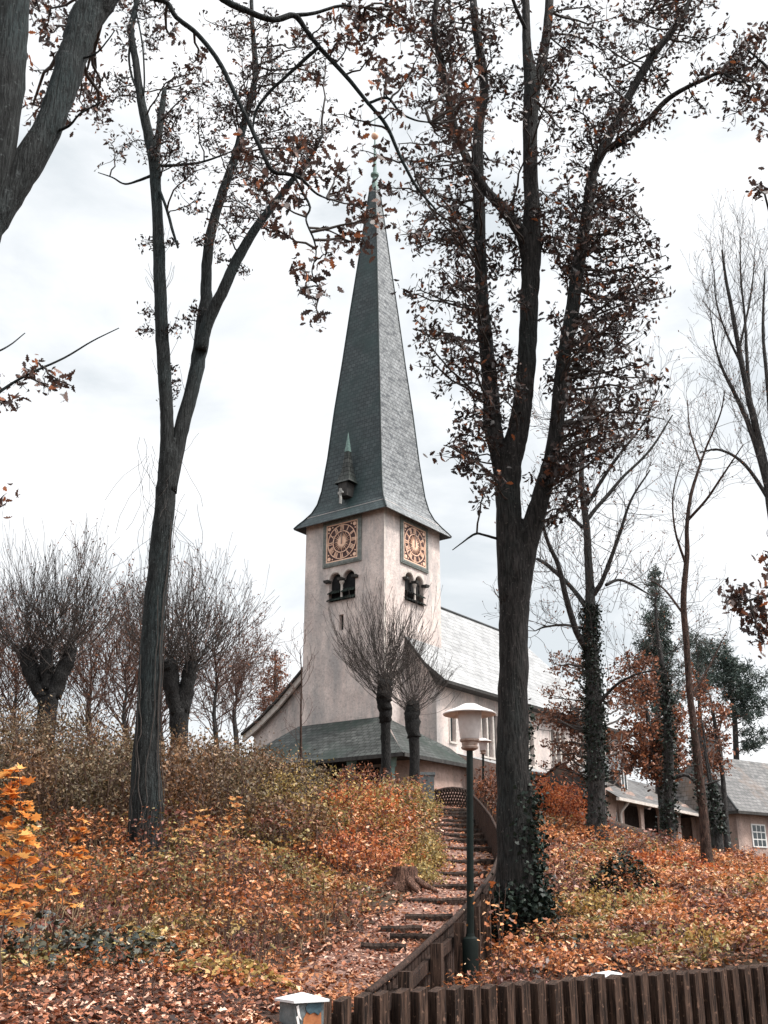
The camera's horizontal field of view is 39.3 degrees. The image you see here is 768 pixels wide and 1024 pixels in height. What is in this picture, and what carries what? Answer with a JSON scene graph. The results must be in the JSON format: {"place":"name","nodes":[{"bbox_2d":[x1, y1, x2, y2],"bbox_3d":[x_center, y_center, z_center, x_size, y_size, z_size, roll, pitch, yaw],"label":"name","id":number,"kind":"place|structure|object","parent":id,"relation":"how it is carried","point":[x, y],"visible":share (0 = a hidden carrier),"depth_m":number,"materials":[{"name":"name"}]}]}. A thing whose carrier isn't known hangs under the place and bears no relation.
{"place":"outdoors","nodes":[
{"label":"outdoors","id":0,"kind":"place"},
{"bbox_2d":[0,760,767,1023],"bbox_3d":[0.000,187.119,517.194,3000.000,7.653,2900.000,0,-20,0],"label":"ground","id":1,"kind":"structure","parent":0,"point":[266,1013],"depth_m":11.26,"materials":[{"name":"brown plant"}]},
{"bbox_2d":[0,763,46,989],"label":"maple sapling","id":2,"kind":"object","parent":1,"relation":"on","point":[10,788],"visible":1,"depth_m":8.80,"materials":[{"name":"orange plant"}]},
{"bbox_2d":[0,562,63,718],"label":"twiggy tree","id":3,"kind":"object","parent":1,"relation":"on","point":[11,666],"visible":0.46,"depth_m":44.41,"materials":[{"name":"brown plant"}]},
{"bbox_2d":[32,910,59,921],"bbox_3d":[-3.941,4.731,12.541,0.356,0.163,0.249,0,-20,0],"label":"rock","id":4,"kind":"object","parent":1,"relation":"on","point":[46,912],"visible":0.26,"depth_m":12.47,"materials":[{"name":"grey stone"}]},
{"bbox_2d":[0,542,124,735],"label":"twiggy tree","id":5,"kind":"object","parent":1,"relation":"on","point":[20,682],"visible":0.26,"depth_m":45.90,"materials":[{"name":"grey plant"}]},
{"bbox_2d":[41,851,83,920],"bbox_3d":[-3.698,4.312,12.288,0.431,0.837,0.449,-12,-23,30],"label":"maple sapling","id":6,"kind":"object","parent":1,"relation":"on","point":[74,889],"visible":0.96,"depth_m":12.29,"materials":[{"name":"orange plant"}]},
{"bbox_2d":[0,911,144,967],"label":"bramble patch","id":7,"kind":"object","parent":1,"relation":"on","point":[47,934],"visible":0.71,"depth_m":9.76,"materials":[{"name":"green plant"}]},
{"bbox_2d":[0,506,145,748],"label":"pollarded lime","id":8,"kind":"object","parent":1,"relation":"on","point":[46,675],"visible":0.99,"depth_m":30.50,"materials":[{"name":"brown plant"}]},
{"bbox_2d":[67,815,93,914],"bbox_3d":[-3.751,4.366,13.296,0.377,1.227,0.326,0,-20,0],"label":"maple sapling","id":9,"kind":"object","parent":1,"relation":"on","point":[83,829],"visible":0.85,"depth_m":13.34,"materials":[{"name":"orange plant"}]},
{"bbox_2d":[12,518,177,749],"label":"twiggy tree","id":10,"kind":"object","parent":1,"relation":"on","point":[83,693],"visible":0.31,"depth_m":47.61,"materials":[{"name":"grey plant"}]},
{"bbox_2d":[0,854,200,916],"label":"golden shrub","id":11,"kind":"object","parent":1,"relation":"on","point":[67,872],"visible":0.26,"depth_m":14.17,"materials":[{"name":"yellow plant"}]},
{"bbox_2d":[38,922,205,969],"bbox_3d":[-2.469,4.078,10.094,1.633,0.423,0.838,0,-20,0],"label":"bramble patch","id":12,"kind":"object","parent":1,"relation":"on","point":[147,943],"visible":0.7,"depth_m":10.03,"materials":[{"name":"green plant"}]},
{"bbox_2d":[44,540,220,740],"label":"twiggy tree","id":13,"kind":"object","parent":1,"relation":"on","point":[130,694],"visible":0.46,"depth_m":44.08,"materials":[{"name":"brown plant"}]},
{"bbox_2d":[74,848,200,882],"bbox_3d":[-3.857,5.692,17.299,2.219,0.629,1.252,0,-20,0],"label":"bramble patch","id":14,"kind":"object","parent":1,"relation":"on","point":[134,862],"visible":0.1,"depth_m":17.33,"materials":[{"name":"brown plant"}]},
{"bbox_2d":[79,596,251,758],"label":"twiggy tree","id":15,"kind":"object","parent":1,"relation":"on","point":[165,707],"visible":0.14,"depth_m":52.60,"materials":[{"name":"brown plant"}]},
{"bbox_2d":[86,857,250,914],"bbox_3d":[-3.110,5.344,15.423,2.518,1.055,1.797,0,-20,0],"label":"orange shrub","id":16,"kind":"object","parent":1,"relation":"on","point":[194,898],"visible":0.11,"depth_m":15.15,"materials":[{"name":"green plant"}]},
{"bbox_2d":[0,689,353,865],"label":"thicket","id":17,"kind":"object","parent":1,"relation":"on","point":[88,778],"visible":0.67,"depth_m":20.83,"materials":[{"name":"brown plant"}]},
{"bbox_2d":[94,532,279,765],"bbox_3d":[-6.093,4.556,32.435,5.809,8.255,3.721,0,-20,0],"label":"pollarded lime","id":18,"kind":"object","parent":1,"relation":"on","point":[179,695],"visible":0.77,"depth_m":32.38,"materials":[{"name":"brown plant"}]},
{"bbox_2d":[172,808,212,869],"bbox_3d":[-2.960,5.218,16.756,0.632,1.260,0.707,-6,-21,15],"label":"maple sapling","id":19,"kind":"object","parent":1,"relation":"on","point":[184,828],"visible":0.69,"depth_m":16.78,"materials":[{"name":"orange plant"}]},
{"bbox_2d":[197,830,223,870],"bbox_3d":[-2.771,5.459,16.958,0.461,0.869,0.419,15,-25,-35],"label":"maple sapling","id":20,"kind":"object","parent":1,"relation":"on","point":[204,832],"visible":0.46,"depth_m":16.98,"materials":[{"name":"orange plant"}]},
{"bbox_2d":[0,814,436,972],"bbox_3d":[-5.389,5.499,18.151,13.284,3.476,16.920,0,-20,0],"label":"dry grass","id":21,"kind":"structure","parent":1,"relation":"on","point":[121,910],"depth_m":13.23,"materials":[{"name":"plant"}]},
{"bbox_2d":[97,0,347,868],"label":"oak tree","id":22,"kind":"object","parent":1,"relation":"on","point":[146,787],"visible":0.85,"depth_m":21.90,"materials":[{"name":"brown plant"}]},
{"bbox_2d":[215,796,245,872],"bbox_3d":[-2.523,5.363,17.756,0.558,1.329,0.535,0,-20,0],"label":"maple sapling","id":23,"kind":"object","parent":1,"relation":"on","point":[226,832],"visible":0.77,"depth_m":17.86,"materials":[{"name":"orange plant"}]},
{"bbox_2d":[164,540,302,752],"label":"twiggy tree","id":24,"kind":"object","parent":1,"relation":"on","point":[216,688],"visible":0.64,"depth_m":52.48,"materials":[{"name":"brown plant"}]},
{"bbox_2d":[171,949,301,992],"bbox_3d":[-1.342,4.169,9.767,1.199,0.374,0.732,0,-20,0],"label":"weed patch","id":25,"kind":"object","parent":1,"relation":"on","point":[249,966],"visible":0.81,"depth_m":9.72,"materials":[{"name":"green plant"}]},
{"bbox_2d":[197,624,281,757],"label":"twiggy tree","id":26,"kind":"object","parent":1,"relation":"on","point":[232,719],"visible":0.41,"depth_m":79.64,"materials":[{"name":"brown plant"}]},
{"bbox_2d":[0,0,494,518],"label":"oak tree","id":27,"kind":"object","parent":1,"relation":"on","point":[22,164],"visible":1,"depth_m":10.77,"materials":[{"name":"brown plant"}]},
{"bbox_2d":[248,649,289,717],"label":"larch tree","id":28,"kind":"object","parent":1,"relation":"on","point":[276,663],"visible":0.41,"depth_m":83.34,"materials":[{"name":"brown plant"}]},
{"bbox_2d":[187,768,354,850],"bbox_3d":[-2.299,6.165,21.810,3.454,1.795,2.712,0,-20,0],"label":"golden shrub","id":29,"kind":"object","parent":1,"relation":"on","point":[302,800],"visible":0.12,"depth_m":21.74,"materials":[{"name":"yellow plant"}]},
{"bbox_2d":[208,839,342,900],"bbox_3d":[-1.807,5.851,17.469,2.438,1.199,1.819,0,-20,0],"label":"golden shrub","id":30,"kind":"object","parent":1,"relation":"on","point":[301,864],"visible":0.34,"depth_m":17.46,"materials":[{"name":"yellow plant"}]},
{"bbox_2d":[277,815,297,852],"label":"maple sapling","id":31,"kind":"object","parent":1,"relation":"on","point":[288,825],"visible":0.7,"depth_m":19.20,"materials":[{"name":"orange plant"}]},
{"bbox_2d":[281,623,316,764],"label":"sapling","id":32,"kind":"object","parent":1,"relation":"on","point":[301,713],"visible":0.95,"depth_m":48.10,"materials":[{"name":"brown plant"}]},
{"bbox_2d":[274,992,329,1023],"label":"capped pier","id":33,"kind":"structure","parent":1,"relation":"on","point":[301,1008],"depth_m":7.88,"materials":[{"name":"grey concrete"}]},
{"bbox_2d":[218,750,406,850],"bbox_3d":[-1.650,6.479,23.985,4.531,2.480,3.864,0,-20,0],"label":"golden shrub","id":34,"kind":"object","parent":1,"relation":"on","point":[358,797],"visible":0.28,"depth_m":23.41,"materials":[{"name":"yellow plant"}]},
{"bbox_2d":[292,816,413,878],"bbox_3d":[-0.592,6.202,19.632,2.454,1.281,1.817,0,-20,0],"label":"orange shrub","id":35,"kind":"object","parent":1,"relation":"on","point":[372,845],"visible":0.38,"depth_m":19.59,"materials":[{"name":"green plant"}]},
{"bbox_2d":[325,761,409,794],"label":"dark shrub","id":36,"kind":"object","parent":1,"relation":"on","point":[365,776],"visible":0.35,"depth_m":32.22,"materials":[{"name":"brown plant"}]},
{"bbox_2d":[316,773,426,848],"bbox_3d":[-0.464,6.680,24.131,2.872,1.900,3.183,0,-20,0],"label":"orange shrub","id":37,"kind":"object","parent":1,"relation":"on","point":[396,799],"visible":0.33,"depth_m":23.94,"materials":[{"name":"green plant"}]},
{"bbox_2d":[312,569,442,785],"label":"pollarded lime","id":38,"kind":"object","parent":1,"relation":"on","point":[384,706],"visible":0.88,"depth_m":44.26,"materials":[{"name":"brown plant"}]},
{"bbox_2d":[0,768,767,1006],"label":"undergrowth","id":39,"kind":"object","parent":1,"relation":"on","point":[734,862],"visible":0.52,"depth_m":13.79,"materials":[{"name":"brown plant"}]},
{"bbox_2d":[378,866,438,893],"bbox_3d":[0.353,6.374,18.437,1.175,0.560,0.957,0,-20,0],"label":"tree stump","id":40,"kind":"object","parent":1,"relation":"on","point":[407,879],"visible":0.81,"depth_m":18.36,"materials":[{"name":"brown wood"}]},
{"bbox_2d":[365,770,452,827],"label":"golden shrub","id":41,"kind":"object","parent":1,"relation":"on","point":[430,805],"visible":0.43,"depth_m":26.88,"materials":[{"name":"yellow plant"}]},
{"bbox_2d":[361,613,463,785],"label":"pollarded lime","id":42,"kind":"object","parent":1,"relation":"on","point":[412,709],"visible":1,"depth_m":42.02,"materials":[{"name":"brown plant"}]},
{"bbox_2d":[387,850,449,887],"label":"golden shrub","id":43,"kind":"object","parent":1,"relation":"on","point":[424,872],"visible":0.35,"depth_m":19.57,"materials":[{"name":"yellow plant"}]},
{"bbox_2d":[397,822,454,869],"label":"grassy shrub","id":44,"kind":"object","parent":1,"relation":"on","point":[435,856],"visible":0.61,"depth_m":21.68,"materials":[{"name":"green plant"}]},
{"bbox_2d":[420,772,434,803],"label":"stone pier","id":45,"kind":"structure","parent":1,"relation":"on","point":[430,778],"depth_m":30.48,"materials":[{"name":"grey stone"}]},
{"bbox_2d":[364,794,496,1023],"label":"handrail fence","id":46,"kind":"object","parent":1,"relation":"on","point":[437,955],"visible":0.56,"depth_m":10.76,"materials":[{"name":"brown wood"}]},
{"bbox_2d":[241,117,650,809],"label":"church","id":47,"kind":"structure","parent":1,"relation":"on","point":[369,521],"depth_m":65.74,"materials":[{"name":"paint"}]},
{"bbox_2d":[323,567,357,601],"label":"belfry window","id":48,"kind":"structure","parent":47,"relation":"in","point":[341,587],"depth_m":64.31,"materials":[{"name":"stone"}]},
{"bbox_2d":[305,767,378,782],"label":"porch doorway","id":49,"kind":"structure","parent":47,"relation":"in","point":[375,769],"depth_m":59.66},
{"bbox_2d":[402,570,429,605],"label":"belfry window","id":50,"kind":"structure","parent":47,"relation":"in","point":[411,595],"depth_m":64.87,"materials":[{"name":"stone"}]},
{"bbox_2d":[449,718,457,744],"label":"nave window","id":51,"kind":"structure","parent":47,"relation":"in","point":[450,719],"depth_m":61.61,"materials":[{"name":"white wood"}]},
{"bbox_2d":[481,718,488,758],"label":"nave window","id":52,"kind":"structure","parent":47,"relation":"in","point":[487,757],"depth_m":64.34,"materials":[{"name":"white wood"}]},
{"bbox_2d":[487,717,494,759],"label":"nave window","id":53,"kind":"structure","parent":47,"relation":"in","point":[492,758],"depth_m":64.82,"materials":[{"name":"white wood"}]},
{"bbox_2d":[493,716,495,759],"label":"nave window","id":54,"kind":"structure","parent":47,"relation":"in","point":[493,716],"depth_m":65.33,"materials":[{"name":"white glass"}]},
{"bbox_2d":[529,725,535,767],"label":"nave window","id":55,"kind":"structure","parent":47,"relation":"in","point":[534,766],"depth_m":68.76,"materials":[{"name":"white glass"}]},
{"bbox_2d":[549,730,555,767],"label":"nave window","id":56,"kind":"structure","parent":47,"relation":"in","point":[549,730],"depth_m":70.76,"materials":[{"name":"white glass"}]},
{"bbox_2d":[555,731,561,762],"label":"nave window","id":57,"kind":"structure","parent":47,"relation":"in","point":[555,731],"depth_m":71.56,"materials":[{"name":"white glass"}]},
{"bbox_2d":[434,787,474,807],"bbox_3d":[1.973,8.451,30.769,1.263,1.152,0.119,0,-20,0],"label":"lattice fence","id":58,"kind":"object","parent":1,"relation":"on","point":[460,790],"visible":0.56,"depth_m":30.84,"materials":[{"name":"brown wood"}]},
{"bbox_2d":[443,703,495,987],"bbox_3d":[0.920,3.666,11.011,0.577,3.408,0.577,0,-20,0],"label":"street lamp","id":59,"kind":"object","parent":1,"relation":"on","point":[468,716],"visible":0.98,"depth_m":11.20,"materials":[{"name":"metal"}]},
{"bbox_2d":[461,762,496,808],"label":"orange shrub","id":60,"kind":"object","parent":1,"relation":"on","point":[481,786],"visible":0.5,"depth_m":32.78,"materials":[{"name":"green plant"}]},
{"bbox_2d":[478,738,491,803],"bbox_3d":[3.092,8.341,33.152,0.577,2.711,0.577,0,-20,0],"label":"street lamp","id":61,"kind":"object","parent":1,"relation":"on","point":[482,742],"visible":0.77,"depth_m":33.40,"materials":[{"name":"green paint"}]},
{"bbox_2d":[323,962,767,1023],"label":"picket fence","id":62,"kind":"object","parent":1,"relation":"on","point":[728,994],"visible":0.98,"depth_m":9.55,"materials":[{"name":"brown wood"}]},
{"bbox_2d":[496,770,617,830],"bbox_3d":[5.070,8.642,32.044,3.520,2.367,2.826,0,-20,0],"label":"orange shrub","id":63,"kind":"object","parent":1,"relation":"on","point":[566,808],"visible":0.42,"depth_m":31.60,"materials":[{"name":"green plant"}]},
{"bbox_2d":[500,933,633,972],"bbox_3d":[2.039,4.860,11.850,1.538,0.403,1.066,0,-20,0],"label":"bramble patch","id":64,"kind":"object","parent":1,"relation":"on","point":[586,936],"visible":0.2,"depth_m":11.82,"materials":[{"name":"brown plant"}]},
{"bbox_2d":[389,0,767,948],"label":"oak tree","id":65,"kind":"object","parent":1,"relation":"on","point":[527,896],"visible":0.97,"depth_m":16.36,"materials":[{"name":"brown plant"}]},
{"bbox_2d":[584,971,621,977],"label":"capped pier","id":66,"kind":"structure","parent":1,"relation":"on","point":[607,973],"depth_m":10.12,"materials":[{"name":"grey concrete"}]},
{"bbox_2d":[482,301,725,843],"bbox_3d":[6.604,1.525,31.759,6.420,16.532,7.882,-8,-21,20],"label":"slender tree","id":67,"kind":"object","parent":1,"relation":"on","point":[597,744],"visible":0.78,"depth_m":30.92,"materials":[{"name":"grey plant"}]},
{"bbox_2d":[531,754,698,843],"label":"arcade","id":68,"kind":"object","parent":1,"relation":"on","point":[633,803],"visible":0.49,"depth_m":55.01,"materials":[{"name":"grey paint"}]},
{"bbox_2d":[588,846,659,893],"bbox_3d":[3.921,5.884,17.646,1.275,0.778,0.956,0,-20,0],"label":"ivy hump","id":69,"kind":"object","parent":1,"relation":"on","point":[622,864],"visible":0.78,"depth_m":17.54,"materials":[{"name":"green plant"}]},
{"bbox_2d":[555,878,694,916],"bbox_3d":[3.480,5.793,15.911,2.080,0.738,1.739,0,-20,0],"label":"golden shrub","id":70,"kind":"object","parent":1,"relation":"on","point":[635,898],"visible":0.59,"depth_m":15.74,"materials":[{"name":"yellow plant"}]},
{"bbox_2d":[629,563,685,832],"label":"spruce tree","id":71,"kind":"object","parent":1,"relation":"on","point":[667,647],"visible":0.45,"depth_m":62.26,"materials":[{"name":"green plant"}]},
{"bbox_2d":[605,650,711,837],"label":"beech tree","id":72,"kind":"object","parent":1,"relation":"on","point":[648,744],"visible":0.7,"depth_m":43.25,"materials":[{"name":"brown plant"}]},
{"bbox_2d":[595,843,740,876],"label":"orange shrub","id":73,"kind":"object","parent":1,"relation":"on","point":[644,854],"visible":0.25,"depth_m":22.83,"materials":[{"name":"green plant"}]},
{"bbox_2d":[599,540,737,854],"bbox_3d":[8.928,6.047,34.015,4.399,9.981,5.136,0,-20,0],"label":"ivy tree","id":74,"kind":"object","parent":1,"relation":"on","point":[669,800],"visible":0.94,"depth_m":33.52,"materials":[{"name":"green plant"}]},
{"bbox_2d":[612,907,767,956],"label":"golden shrub","id":75,"kind":"object","parent":1,"relation":"on","point":[704,935],"visible":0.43,"depth_m":12.27,"materials":[{"name":"yellow plant"}]},
{"bbox_2d":[615,346,767,864],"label":"slim tree","id":76,"kind":"object","parent":1,"relation":"on","point":[704,828],"visible":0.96,"depth_m":27.06,"materials":[{"name":"brown plant"}]},
{"bbox_2d":[675,627,719,732],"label":"tree","id":77,"kind":"object","parent":1,"relation":"on","point":[701,652],"visible":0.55,"depth_m":66.14,"materials":[{"name":"green plant"}]},
{"bbox_2d":[663,685,747,861],"bbox_3d":[11.088,9.142,36.546,3.060,6.492,1.956,0,-20,0],"label":"ivy tree","id":78,"kind":"object","parent":1,"relation":"on","point":[715,822],"visible":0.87,"depth_m":35.78,"materials":[{"name":"green plant"}]},
{"bbox_2d":[648,190,767,516],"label":"bare tree","id":79,"kind":"object","parent":1,"relation":"on","point":[754,429],"visible":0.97,"depth_m":31.49,"materials":[{"name":"grey plant"}]},
{"bbox_2d":[650,732,767,858],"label":"gatehouse","id":80,"kind":"object","parent":1,"relation":"on","point":[747,790],"visible":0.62,"depth_m":61.45,"materials":[{"name":"grey paint"}]},
{"bbox_2d":[750,824,767,847],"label":"window","id":81,"kind":"structure","parent":80,"relation":"in","point":[758,831],"depth_m":60.23,"materials":[{"name":"white paint"}]},
{"bbox_2d":[679,662,738,851],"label":"tree","id":82,"kind":"object","parent":1,"relation":"on","point":[718,763],"visible":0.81,"depth_m":45.33,"materials":[{"name":"brown plant"}]},
{"bbox_2d":[691,631,767,759],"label":"pine tree","id":83,"kind":"object","parent":1,"relation":"on","point":[740,694],"visible":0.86,"depth_m":72.83,"materials":[{"name":"green plant"}]},
{"bbox_2d":[717,21,767,659],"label":"oak tree","id":84,"kind":"object","parent":1,"relation":"on","point":[736,598],"visible":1,"depth_m":12.14,"materials":[{"name":"brown plant"}]},
{"bbox_2d":[0,0,767,785],"label":"sky","id":85,"kind":"structure","parent":0,"point":[73,273],"materials":[{"name":"white"}]},
{"bbox_2d":[281,787,493,995],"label":"path","id":86,"kind":"structure","parent":0,"point":[419,910],"depth_m":14.69,"materials":[{"name":"brown plant"}]},
{"bbox_2d":[361,942,405,952],"bbox_3d":[-0.006,5.384,12.946,0.550,0.386,0.154,0,-20,0],"label":"log step","id":87,"kind":"object","parent":86,"relation":"on","point":[380,946],"visible":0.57,"depth_m":12.94,"materials":[{"name":"brown wood"}]},
{"bbox_2d":[378,925,421,932],"bbox_3d":[0.219,5.839,14.682,0.604,0.370,0.154,1,-20,-3],"label":"log step","id":88,"kind":"object","parent":86,"relation":"on","point":[405,928],"visible":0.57,"depth_m":14.68,"materials":[{"name":"brown wood"}]},
{"bbox_2d":[390,933,431,941],"bbox_3d":[0.350,5.643,13.901,0.551,0.374,0.158,0,-20,0],"label":"log step","id":89,"kind":"object","parent":86,"relation":"on","point":[406,936],"visible":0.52,"depth_m":13.90,"materials":[{"name":"brown wood"}]},
{"bbox_2d":[405,913,452,920],"bbox_3d":[0.665,6.121,15.860,0.704,0.370,0.153,0,-20,0],"label":"log step","id":90,"kind":"object","parent":86,"relation":"on","point":[433,917],"visible":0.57,"depth_m":15.85,"materials":[{"name":"brown wood"}]},
{"bbox_2d":[407,898,466,904],"bbox_3d":[0.873,6.423,17.356,1.005,0.373,0.151,0,-20,1],"label":"log step","id":91,"kind":"object","parent":86,"relation":"on","point":[453,901],"visible":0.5,"depth_m":17.34,"materials":[{"name":"brown wood"}]},
{"bbox_2d":[436,814,466,819],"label":"log step","id":92,"kind":"object","parent":86,"relation":"on","point":[461,817],"visible":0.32,"depth_m":27.46,"materials":[{"name":"brown wood"}]},
{"bbox_2d":[437,808,466,810],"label":"log step","id":93,"kind":"object","parent":86,"relation":"on","point":[457,809],"visible":0.25,"depth_m":28.69,"materials":[{"name":"brown wood"}]},
{"bbox_2d":[430,883,477,890],"bbox_3d":[1.203,6.712,18.845,0.903,0.379,0.141,-2,-20,7],"label":"log step","id":94,"kind":"object","parent":86,"relation":"on","point":[463,887],"visible":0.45,"depth_m":18.83,"materials":[{"name":"brown wood"}]},
{"bbox_2d":[441,811,466,814],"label":"log step","id":95,"kind":"object","parent":86,"relation":"on","point":[456,812],"visible":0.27,"depth_m":28.07,"materials":[{"name":"brown wood"}]},
{"bbox_2d":[442,819,474,823],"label":"log step","id":96,"kind":"object","parent":86,"relation":"on","point":[456,820],"visible":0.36,"depth_m":26.82,"materials":[{"name":"brown wood"}]},
{"bbox_2d":[440,823,477,827],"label":"log step","id":97,"kind":"object","parent":86,"relation":"on","point":[459,825],"visible":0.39,"depth_m":26.17,"materials":[{"name":"brown wood"}]},
{"bbox_2d":[442,828,480,832],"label":"log step","id":98,"kind":"object","parent":86,"relation":"on","point":[475,830],"visible":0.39,"depth_m":25.55,"materials":[{"name":"brown wood"}]},
{"bbox_2d":[443,833,483,838],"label":"log step","id":99,"kind":"object","parent":86,"relation":"on","point":[475,835],"visible":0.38,"depth_m":24.90,"materials":[{"name":"brown wood"}]},
{"bbox_2d":[438,871,489,877],"bbox_3d":[1.515,6.992,20.343,1.053,0.378,0.158,0,-20,-1],"label":"log step","id":100,"kind":"object","parent":86,"relation":"on","point":[464,873],"visible":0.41,"depth_m":20.33,"materials":[{"name":"brown wood"}]},
{"bbox_2d":[445,838,487,845],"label":"log step","id":101,"kind":"object","parent":86,"relation":"on","point":[477,841],"visible":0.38,"depth_m":24.26,"materials":[{"name":"brown wood"}]},
{"bbox_2d":[447,846,491,852],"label":"log step","id":102,"kind":"object","parent":86,"relation":"on","point":[482,849],"visible":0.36,"depth_m":23.34,"materials":[{"name":"brown wood"}]},
{"bbox_2d":[446,859,495,865],"bbox_3d":[1.780,7.246,21.838,1.103,0.380,0.152,1,-20,-3],"label":"log step","id":103,"kind":"object","parent":86,"relation":"on","point":[487,862],"visible":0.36,"depth_m":21.83,"materials":[{"name":"brown wood"}]}
]}

